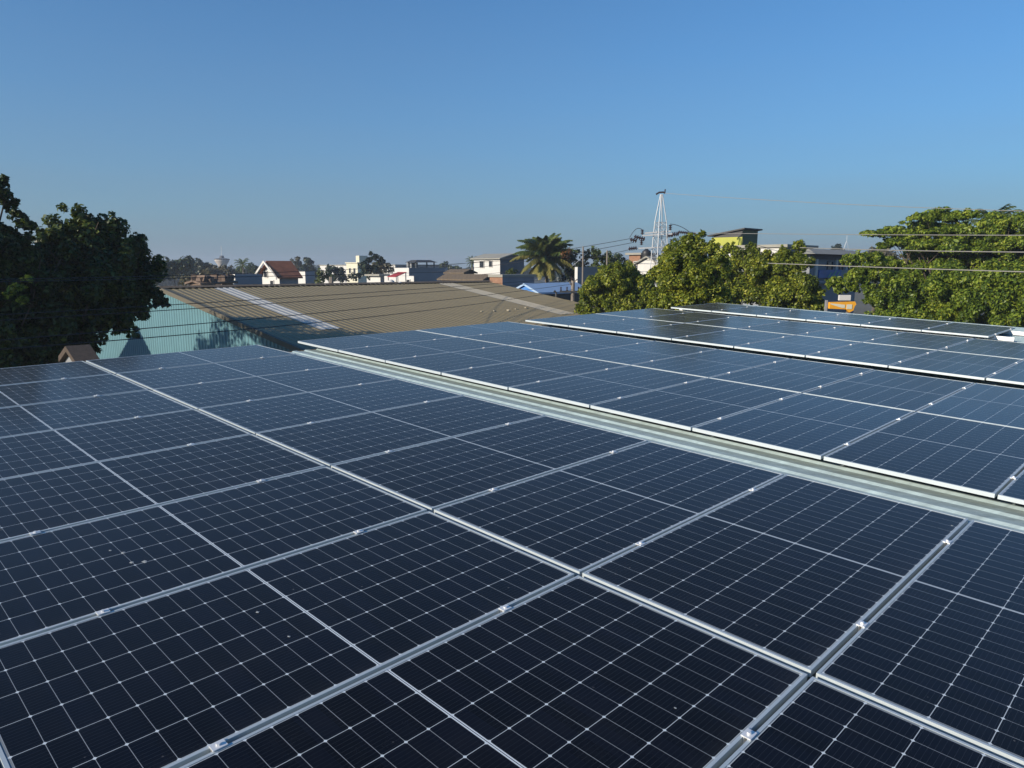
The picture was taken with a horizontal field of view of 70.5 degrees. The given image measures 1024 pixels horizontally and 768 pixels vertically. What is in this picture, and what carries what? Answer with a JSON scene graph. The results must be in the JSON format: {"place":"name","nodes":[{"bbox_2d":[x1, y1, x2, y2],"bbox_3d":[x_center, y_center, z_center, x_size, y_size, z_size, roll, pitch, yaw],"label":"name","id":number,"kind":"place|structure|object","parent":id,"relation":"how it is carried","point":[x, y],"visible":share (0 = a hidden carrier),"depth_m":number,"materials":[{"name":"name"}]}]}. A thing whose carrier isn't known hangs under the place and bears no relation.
{"place":"outdoors","nodes":[
{"label":"outdoors","id":0,"kind":"place"},
{"bbox_2d":[0,272,434,281],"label":"power cable","id":1,"kind":"object","parent":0,"point":[180,278],"visible":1,"depth_m":16.26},
{"bbox_2d":[233,274,261,286],"bbox_3d":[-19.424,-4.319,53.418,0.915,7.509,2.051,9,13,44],"label":"building","id":2,"kind":"structure","parent":0,"point":[242,279],"depth_m":52.46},
{"bbox_2d":[255,260,302,285],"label":"house","id":3,"kind":"structure","parent":0,"point":[285,269],"depth_m":63.16,"materials":[{"name":"ceramic"}]},
{"bbox_2d":[0,256,567,279],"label":"power cable","id":4,"kind":"object","parent":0,"point":[221,274],"visible":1,"depth_m":17.83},
{"bbox_2d":[0,284,569,340],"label":"power cable","id":5,"kind":"object","parent":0,"point":[229,321],"visible":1,"depth_m":16.14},
{"bbox_2d":[0,289,572,349],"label":"power cable","id":6,"kind":"object","parent":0,"point":[229,330],"visible":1,"depth_m":16.17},
{"bbox_2d":[345,256,367,282],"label":"building","id":7,"kind":"structure","parent":0,"point":[353,266],"depth_m":145.91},
{"bbox_2d":[320,264,447,284],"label":"building","id":8,"kind":"structure","parent":0,"point":[322,267],"depth_m":193.79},
{"bbox_2d":[437,274,489,280],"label":"house","id":9,"kind":"structure","parent":0,"point":[459,277],"depth_m":59.04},
{"bbox_2d":[470,253,523,273],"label":"house","id":10,"kind":"structure","parent":0,"point":[497,268],"depth_m":88.31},
{"bbox_2d":[0,0,1023,267],"label":"sky","id":11,"kind":"structure","parent":0,"point":[333,132],"materials":[{"name":"blue"}]},
{"bbox_2d":[516,282,581,302],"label":"shed","id":12,"kind":"structure","parent":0,"point":[550,289],"depth_m":45.05,"materials":[{"name":"blue metal"}]},
{"bbox_2d":[169,268,984,315],"bbox_3d":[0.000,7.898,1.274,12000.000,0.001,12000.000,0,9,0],"label":"ground","id":13,"kind":"structure","parent":0,"point":[860,307],"depth_m":157.15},
{"bbox_2d":[1,274,33,304],"bbox_3d":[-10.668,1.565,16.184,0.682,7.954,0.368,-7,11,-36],"label":"shade tree","id":14,"kind":"object","parent":13,"relation":"on","point":[22,300],"visible":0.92,"depth_m":15.60,"materials":[{"name":"green plant"}]},
{"bbox_2d":[0,173,76,367],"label":"shade tree","id":15,"kind":"object","parent":13,"relation":"on","point":[21,256],"visible":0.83,"depth_m":17.11,"materials":[{"name":"green plant"}]},
{"bbox_2d":[58,344,98,361],"bbox_3d":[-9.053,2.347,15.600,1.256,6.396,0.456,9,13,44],"label":"hut","id":16,"kind":"object","parent":13,"relation":"on","point":[74,353],"visible":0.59,"depth_m":14.93,"materials":[{"name":"ceramic"}]},
{"bbox_2d":[32,202,171,363],"bbox_3d":[-11.632,0.080,19.656,4.267,9.785,3.200,0,9,0],"label":"shade tree","id":17,"kind":"object","parent":13,"relation":"on","point":[81,243],"visible":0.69,"depth_m":18.93,"materials":[{"name":"green plant"}]},
{"bbox_2d":[155,255,193,285],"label":"leafy tree","id":18,"kind":"object","parent":13,"relation":"on","point":[180,265],"visible":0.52,"depth_m":107.33,"materials":[{"name":"green plant"}]},
{"bbox_2d":[184,274,220,284],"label":"shed","id":19,"kind":"structure","parent":13,"relation":"on","point":[195,280],"depth_m":45.86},
{"bbox_2d":[325,263,351,282],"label":"leafy tree","id":20,"kind":"object","parent":13,"relation":"on","point":[337,271],"visible":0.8,"depth_m":124.58,"materials":[{"name":"green plant"}]},
{"bbox_2d":[96,280,596,358],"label":"warehouse","id":21,"kind":"structure","parent":13,"relation":"on","point":[288,338],"depth_m":29.78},
{"bbox_2d":[358,251,385,273],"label":"leafy tree","id":22,"kind":"object","parent":13,"relation":"on","point":[375,257],"visible":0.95,"depth_m":96.70,"materials":[{"name":"green plant"}]},
{"bbox_2d":[394,260,444,281],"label":"building","id":23,"kind":"structure","parent":13,"relation":"on","point":[414,270],"depth_m":81.62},
{"bbox_2d":[0,305,1023,767],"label":"factory building","id":24,"kind":"structure","parent":13,"relation":"on","point":[970,507],"depth_m":6.44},
{"bbox_2d":[548,324,1018,384],"bbox_3d":[4.361,-0.498,11.452,10.438,0.493,0.064,9,13,44],"label":"mounting rail","id":25,"kind":"object","parent":24,"relation":"on","point":[798,356],"depth_m":11.14,"materials":[{"name":"metal"}]},
{"bbox_2d":[525,314,633,326],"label":"solar panel","id":26,"kind":"object","parent":25,"relation":"on","point":[566,321],"visible":0.8,"depth_m":14.97,"materials":[{"name":"blue glass"}]},
{"bbox_2d":[617,323,734,339],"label":"solar panel","id":27,"kind":"object","parent":25,"relation":"on","point":[668,332],"visible":0.83,"depth_m":13.38,"materials":[{"name":"blue glass"}]},
{"bbox_2d":[672,329,792,347],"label":"solar panel","id":28,"kind":"object","parent":25,"relation":"on","point":[732,338],"visible":0.83,"depth_m":12.57,"materials":[{"name":"blue glass"}]},
{"bbox_2d":[734,335,860,356],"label":"solar panel","id":29,"kind":"object","parent":25,"relation":"on","point":[799,345],"visible":0.86,"depth_m":11.78,"materials":[{"name":"blue glass"}]},
{"bbox_2d":[806,342,936,366],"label":"solar panel","id":30,"kind":"object","parent":25,"relation":"on","point":[873,354],"visible":0.88,"depth_m":10.97,"materials":[{"name":"blue glass"}]},
{"bbox_2d":[889,350,1022,379],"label":"solar panel","id":31,"kind":"object","parent":25,"relation":"on","point":[971,366],"visible":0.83,"depth_m":10.17,"materials":[{"name":"blue glass"}]},
{"bbox_2d":[986,360,1023,384],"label":"solar panel","id":32,"kind":"object","parent":25,"relation":"on","point":[1013,374],"visible":1,"depth_m":9.36,"materials":[{"name":"blue glass"}]},
{"bbox_2d":[679,309,1014,340],"bbox_3d":[6.913,-1.393,16.180,7.267,0.366,0.064,9,13,44],"label":"mounting rail","id":33,"kind":"object","parent":24,"relation":"on","point":[1004,338],"visible":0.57,"depth_m":15.26,"materials":[{"name":"metal"}]},
{"bbox_2d":[712,306,798,315],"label":"solar panel","id":34,"kind":"object","parent":33,"relation":"on","point":[754,310],"visible":0.78,"depth_m":17.72,"materials":[{"name":"blue glass"}]},
{"bbox_2d":[1001,331,1023,335],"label":"mounting rail","id":35,"kind":"object","parent":24,"relation":"on","point":[1015,333],"depth_m":14.71,"materials":[{"name":"metal"}]},
{"bbox_2d":[671,303,751,311],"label":"solar panel","id":36,"kind":"object","parent":35,"relation":"on","point":[710,307],"visible":0.88,"depth_m":18.54,"materials":[{"name":"blue glass"}]},
{"bbox_2d":[757,310,844,320],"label":"solar panel","id":37,"kind":"object","parent":35,"relation":"on","point":[803,315],"visible":0.81,"depth_m":16.93,"materials":[{"name":"blue glass"}]},
{"bbox_2d":[806,313,895,325],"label":"solar panel","id":38,"kind":"object","parent":35,"relation":"on","point":[853,319],"visible":0.88,"depth_m":16.15,"materials":[{"name":"blue glass"}]},
{"bbox_2d":[861,318,952,330],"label":"solar panel","id":39,"kind":"object","parent":35,"relation":"on","point":[908,324],"visible":0.87,"depth_m":15.35,"materials":[{"name":"blue glass"}]},
{"bbox_2d":[922,322,1014,337],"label":"solar panel","id":40,"kind":"object","parent":35,"relation":"on","point":[975,330],"visible":1,"depth_m":14.52,"materials":[{"name":"blue glass"}]},
{"bbox_3d":[-1.604,0.725,4.754,8.262,0.539,8.219,0,9,0],"label":"rail","id":41,"kind":"object","parent":24,"relation":"on","visible":0},
{"bbox_2d":[0,361,111,385],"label":"solar panel","id":42,"kind":"object","parent":41,"relation":"on","point":[35,373],"visible":0.85,"depth_m":8.32,"materials":[{"name":"blue glass"}]},
{"bbox_2d":[0,374,148,407],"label":"solar panel","id":43,"kind":"object","parent":41,"relation":"on","point":[14,395],"visible":0.85,"depth_m":7.45,"materials":[{"name":"blue glass"}]},
{"bbox_2d":[0,390,192,437],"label":"solar panel","id":44,"kind":"object","parent":41,"relation":"on","point":[31,418],"visible":0.85,"depth_m":6.57,"materials":[{"name":"blue glass"}]},
{"bbox_2d":[0,434,325,541],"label":"solar panel","id":45,"kind":"object","parent":41,"relation":"on","point":[36,503],"visible":0.84,"depth_m":4.75,"materials":[{"name":"blue glass"}]},
{"bbox_2d":[0,511,574,767],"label":"solar panel","id":46,"kind":"object","parent":41,"relation":"on","point":[180,677],"visible":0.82,"depth_m":2.89,"materials":[{"name":"blue glass"}]},
{"bbox_2d":[179,575,807,767],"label":"solar panel","id":47,"kind":"object","parent":41,"relation":"on","point":[577,671],"visible":0.93,"depth_m":2.57,"materials":[{"name":"blue glass"}]},
{"bbox_2d":[719,676,1022,767],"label":"solar panel","id":48,"kind":"object","parent":41,"relation":"on","point":[812,722],"visible":1,"depth_m":2.40,"materials":[{"name":"blue glass"}]},
{"bbox_3d":[-2.511,0.887,3.857,8.262,0.539,8.219,0,9,0],"label":"rail","id":49,"kind":"object","parent":24,"relation":"on","visible":0},
{"bbox_2d":[0,409,250,479],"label":"solar panel","id":50,"kind":"object","parent":49,"relation":"on","point":[31,453],"visible":0.86,"depth_m":5.67,"materials":[{"name":"blue glass"}]},
{"bbox_2d":[0,466,426,645],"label":"solar panel","id":51,"kind":"object","parent":49,"relation":"on","point":[56,578],"visible":0.84,"depth_m":3.81,"materials":[{"name":"blue glass"}]},
{"bbox_3d":[0.437,0.522,5.970,9.080,0.585,9.032,0,9,0],"label":"rail","id":52,"kind":"object","parent":24,"relation":"on","visible":0},
{"bbox_2d":[86,345,295,374],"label":"solar panel","id":53,"kind":"object","parent":52,"relation":"on","point":[114,366],"visible":0.84,"depth_m":9.41,"materials":[{"name":"blue glass"}]},
{"bbox_2d":[117,354,341,390],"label":"solar panel","id":54,"kind":"object","parent":52,"relation":"on","point":[151,380],"visible":0.81,"depth_m":8.61,"materials":[{"name":"blue glass"}]},
{"bbox_2d":[153,366,394,410],"bbox_3d":[-2.526,0.009,7.938,1.162,0.041,2.278,12,16,44],"label":"solar panel","id":55,"kind":"object","parent":52,"relation":"on","point":[209,394],"visible":0.81,"depth_m":7.80,"materials":[{"name":"blue glass"}]},
{"bbox_2d":[256,395,544,467],"bbox_3d":[-0.890,0.359,6.348,1.162,0.044,2.278,12,16,44],"label":"solar panel","id":56,"kind":"object","parent":52,"relation":"on","point":[328,443],"visible":0.83,"depth_m":6.18,"materials":[{"name":"blue glass"}]},
{"bbox_2d":[331,416,647,512],"bbox_3d":[-0.074,0.534,5.553,1.162,0.043,2.278,12,16,44],"label":"solar panel","id":57,"kind":"object","parent":52,"relation":"on","point":[431,476],"visible":0.82,"depth_m":5.36,"materials":[{"name":"blue glass"}]},
{"bbox_2d":[816,520,1023,767],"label":"solar panel","id":58,"kind":"object","parent":52,"relation":"on","point":[937,642],"visible":0.86,"depth_m":2.95,"materials":[{"name":"blue glass"}]},
{"bbox_3d":[-0.470,0.683,5.074,9.080,0.585,9.032,0,9,0],"label":"rail","id":59,"kind":"object","parent":24,"relation":"on","visible":0},
{"bbox_2d":[199,379,462,434],"bbox_3d":[-1.707,0.184,7.147,1.162,0.041,2.278,12,16,44],"label":"solar panel","id":60,"kind":"object","parent":59,"relation":"on","point":[253,417],"visible":0.84,"depth_m":7.00,"materials":[{"name":"blue glass"}]},
{"bbox_2d":[434,441,783,575],"bbox_3d":[0.745,0.711,4.756,1.162,0.043,2.278,12,16,44],"label":"solar panel","id":61,"kind":"object","parent":59,"relation":"on","point":[579,519],"visible":0.83,"depth_m":4.53,"materials":[{"name":"blue glass"}]},
{"bbox_2d":[582,474,967,676],"bbox_3d":[1.562,0.883,3.962,1.162,0.042,2.278,12,16,44],"label":"solar panel","id":62,"kind":"object","parent":59,"relation":"on","point":[810,578],"visible":0.93,"depth_m":3.69,"materials":[{"name":"blue glass"}]},
{"bbox_3d":[1.189,0.227,7.516,8.262,0.539,8.219,0,9,0],"label":"rail","id":63,"kind":"object","parent":24,"relation":"on","visible":0},
{"bbox_2d":[298,330,453,351],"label":"solar panel","id":64,"kind":"object","parent":63,"relation":"on","point":[336,344],"visible":0.88,"depth_m":11.46,"materials":[{"name":"blue glass"}]},
{"bbox_2d":[338,337,504,361],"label":"solar panel","id":65,"kind":"object","parent":63,"relation":"on","point":[382,353],"visible":0.85,"depth_m":10.66,"materials":[{"name":"blue glass"}]},
{"bbox_2d":[386,345,562,374],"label":"solar panel","id":66,"kind":"object","parent":63,"relation":"on","point":[440,363],"visible":0.84,"depth_m":9.85,"materials":[{"name":"blue glass"}]},
{"bbox_2d":[442,354,628,389],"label":"solar panel","id":67,"kind":"object","parent":63,"relation":"on","point":[506,376],"visible":0.84,"depth_m":9.05,"materials":[{"name":"blue glass"}]},
{"bbox_2d":[509,365,706,407],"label":"solar panel","id":68,"kind":"object","parent":63,"relation":"on","point":[588,390],"visible":0.83,"depth_m":8.23,"materials":[{"name":"blue glass"}]},
{"bbox_2d":[590,378,800,430],"bbox_3d":[1.996,0.165,7.598,1.162,0.041,2.278,12,16,44],"label":"solar panel","id":69,"kind":"object","parent":63,"relation":"on","point":[689,406],"visible":0.87,"depth_m":7.42,"materials":[{"name":"blue glass"}]},
{"bbox_2d":[692,393,913,459],"bbox_3d":[2.812,0.341,6.803,1.162,0.043,2.278,12,16,44],"label":"solar panel","id":70,"kind":"object","parent":63,"relation":"on","point":[813,426],"visible":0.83,"depth_m":6.61,"materials":[{"name":"blue glass"}]},
{"bbox_2d":[824,412,1023,497],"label":"solar panel","id":71,"kind":"object","parent":63,"relation":"on","point":[979,458],"visible":0.95,"depth_m":5.76,"materials":[{"name":"blue glass"}]},
{"bbox_2d":[997,470,1023,504],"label":"solar panel","id":72,"kind":"object","parent":63,"relation":"on","point":[1013,491],"visible":1,"depth_m":4.88,"materials":[{"name":"blue glass"}]},
{"bbox_3d":[2.811,-0.061,9.118,8.262,0.539,8.219,0,9,0],"label":"rail","id":73,"kind":"object","parent":24,"relation":"on","visible":0},
{"bbox_2d":[418,322,548,336],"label":"solar panel","id":74,"kind":"object","parent":73,"relation":"on","point":[476,329],"visible":0.84,"depth_m":13.11,"materials":[{"name":"blue glass"}]},
{"bbox_2d":[510,334,651,353],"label":"solar panel","id":75,"kind":"object","parent":73,"relation":"on","point":[569,345],"visible":0.81,"depth_m":11.51,"materials":[{"name":"blue glass"}]},
{"bbox_2d":[566,341,715,364],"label":"solar panel","id":76,"kind":"object","parent":73,"relation":"on","point":[638,353],"visible":0.77,"depth_m":10.70,"materials":[{"name":"blue glass"}]},
{"bbox_2d":[633,349,789,377],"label":"solar panel","id":77,"kind":"object","parent":73,"relation":"on","point":[712,363],"visible":0.81,"depth_m":9.90,"materials":[{"name":"blue glass"}]},
{"bbox_2d":[710,359,873,392],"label":"solar panel","id":78,"kind":"object","parent":73,"relation":"on","point":[797,375],"visible":0.81,"depth_m":9.09,"materials":[{"name":"blue glass"}]},
{"bbox_2d":[917,383,1023,428],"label":"solar panel","id":79,"kind":"object","parent":73,"relation":"on","point":[993,404],"visible":0.87,"depth_m":7.52,"materials":[{"name":"blue glass"}]},
{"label":"rail","id":80,"kind":"object","parent":24,"relation":"on","visible":0},
{"bbox_2d":[461,327,598,344],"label":"solar panel","id":81,"kind":"object","parent":80,"relation":"on","point":[525,336],"visible":0.79,"depth_m":12.31,"materials":[{"name":"blue glass"}]},
{"bbox_2d":[804,370,973,412],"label":"solar panel","id":82,"kind":"object","parent":80,"relation":"on","point":[911,392],"visible":0.8,"depth_m":8.28,"materials":[{"name":"blue glass"}]},
{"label":"rail","id":83,"kind":"object","parent":24,"relation":"on","visible":0},
{"bbox_2d":[569,318,681,332],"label":"solar panel","id":84,"kind":"object","parent":83,"relation":"on","point":[615,326],"visible":0.81,"depth_m":14.18,"materials":[{"name":"blue glass"}]},
{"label":"rail","id":85,"kind":"object","parent":24,"relation":"on","visible":0},
{"bbox_2d":[596,308,689,317],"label":"solar panel","id":86,"kind":"object","parent":85,"relation":"on","point":[642,313],"visible":0.8,"depth_m":16.67,"materials":[{"name":"blue glass"}]},
{"bbox_2d":[641,312,736,322],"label":"solar panel","id":87,"kind":"object","parent":85,"relation":"on","point":[689,317],"visible":0.73,"depth_m":15.87,"materials":[{"name":"blue glass"}]},
{"bbox_2d":[940,338,1023,359],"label":"solar panel","id":88,"kind":"object","parent":85,"relation":"on","point":[1007,349],"visible":0.81,"depth_m":11.84,"materials":[{"name":"blue glass"}]},
{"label":"rail","id":89,"kind":"object","parent":24,"relation":"on","visible":0},
{"bbox_2d":[689,316,786,328],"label":"solar panel","id":90,"kind":"object","parent":89,"relation":"on","point":[737,322],"visible":0.82,"depth_m":15.08,"materials":[{"name":"blue glass"}]},
{"bbox_2d":[739,321,842,334],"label":"solar panel","id":91,"kind":"object","parent":89,"relation":"on","point":[792,327],"visible":0.81,"depth_m":14.25,"materials":[{"name":"blue glass"}]},
{"bbox_2d":[799,326,903,341],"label":"solar panel","id":92,"kind":"object","parent":89,"relation":"on","point":[856,334],"visible":0.78,"depth_m":13.46,"materials":[{"name":"blue glass"}]},
{"bbox_2d":[865,332,973,349],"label":"solar panel","id":93,"kind":"object","parent":89,"relation":"on","point":[922,340],"visible":0.82,"depth_m":12.65,"materials":[{"name":"blue glass"}]},
{"bbox_2d":[488,274,535,287],"bbox_3d":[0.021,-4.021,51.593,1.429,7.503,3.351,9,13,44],"label":"building","id":94,"kind":"structure","parent":13,"relation":"on","point":[505,279],"depth_m":50.22,"materials":[{"name":"brick"}]},
{"bbox_2d":[155,263,878,286],"bbox_3d":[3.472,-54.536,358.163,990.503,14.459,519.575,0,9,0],"label":"wood","id":95,"kind":"object","parent":13,"relation":"on","point":[167,282],"visible":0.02,"depth_m":277.95,"materials":[{"name":"green plant"}]},
{"bbox_2d":[509,233,578,282],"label":"coconut palm","id":96,"kind":"object","parent":13,"relation":"on","point":[545,248],"visible":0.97,"depth_m":60.14,"materials":[{"name":"green plant"}]},
{"bbox_2d":[560,276,578,301],"bbox_3d":[3.216,-2.159,40.019,1.220,7.513,0.319,0,9,0],"label":"utility pole","id":97,"kind":"object","parent":13,"relation":"on","point":[572,284],"visible":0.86,"depth_m":39.42,"materials":[{"name":"concrete"}]},
{"bbox_2d":[0,280,568,320],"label":"power cable","id":98,"kind":"object","parent":97,"relation":"attached to","point":[230,306],"visible":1,"depth_m":16.17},
{"bbox_2d":[0,277,572,314],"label":"power cable","id":99,"kind":"object","parent":97,"relation":"attached to","point":[230,301],"visible":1,"depth_m":16.12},
{"bbox_2d":[559,248,597,281],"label":"leafy tree","id":100,"kind":"object","parent":13,"relation":"on","point":[569,273],"visible":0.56,"depth_m":60.63,"materials":[{"name":"green plant"}]},
{"bbox_2d":[587,246,614,266],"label":"leafy tree","id":101,"kind":"object","parent":13,"relation":"on","point":[601,259],"visible":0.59,"depth_m":58.51,"materials":[{"name":"green plant"}]},
{"bbox_2d":[574,260,655,314],"bbox_3d":[4.887,-1.399,33.024,4.194,8.454,2.226,0,9,0],"label":"bushy tree","id":102,"kind":"object","parent":13,"relation":"on","point":[617,285],"visible":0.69,"depth_m":32.09,"materials":[{"name":"green plant"}]},
{"bbox_2d":[633,256,656,284],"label":"house","id":103,"kind":"structure","parent":13,"relation":"on","point":[643,263],"depth_m":56.92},
{"bbox_2d":[628,189,695,286],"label":"lattice pylon","id":104,"kind":"object","parent":13,"relation":"on","point":[635,238],"visible":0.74,"depth_m":51.81,"materials":[{"name":"metal"}]},
{"bbox_2d":[645,229,732,310],"bbox_3d":[5.753,-0.425,24.188,2.522,9.341,2.465,-4,10,-26],"label":"bushy tree","id":105,"kind":"object","parent":13,"relation":"on","point":[685,271],"visible":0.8,"depth_m":23.32,"materials":[{"name":"green plant"}]},
{"bbox_2d":[709,239,827,310],"bbox_3d":[11.527,-1.920,33.441,5.376,9.350,3.036,2,9,12],"label":"bushy tree","id":106,"kind":"object","parent":13,"relation":"on","point":[760,280],"visible":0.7,"depth_m":32.12,"materials":[{"name":"green plant"}]},
{"bbox_2d":[824,295,855,312],"bbox_3d":[9.292,1.053,21.015,0.810,7.226,0.202,0,9,0],"label":"signboard","id":107,"kind":"object","parent":13,"relation":"on","point":[847,306],"visible":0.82,"depth_m":20.39},
{"bbox_2d":[825,246,1023,327],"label":"leafy shrub","id":108,"kind":"object","parent":13,"relation":"on","point":[996,298],"visible":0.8,"depth_m":29.80,"materials":[{"name":"green plant"}]},
{"bbox_2d":[859,206,1023,320],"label":"almond tree","id":109,"kind":"object","parent":13,"relation":"on","point":[922,230],"visible":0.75,"depth_m":35.06,"materials":[{"name":"green plant"}]},
{"bbox_2d":[575,267,597,306],"bbox_3d":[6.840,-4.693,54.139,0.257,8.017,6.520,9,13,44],"label":"building","id":110,"kind":"structure","parent":0,"point":[588,271],"depth_m":51.73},
{"bbox_2d":[707,228,762,255],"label":"building","id":111,"kind":"structure","parent":0,"point":[722,238],"depth_m":56.97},
{"bbox_2d":[720,244,818,305],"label":"building","id":112,"kind":"structure","parent":0,"point":[773,248],"depth_m":46.91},
{"bbox_2d":[799,249,859,313],"bbox_3d":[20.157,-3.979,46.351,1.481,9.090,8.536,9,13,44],"label":"building","id":113,"kind":"structure","parent":0,"point":[825,257],"depth_m":44.96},
{"bbox_2d":[768,263,1023,271],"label":"power cable","id":114,"kind":"object","parent":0,"point":[902,268],"visible":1,"depth_m":16.16,"materials":[{"name":"metal"}]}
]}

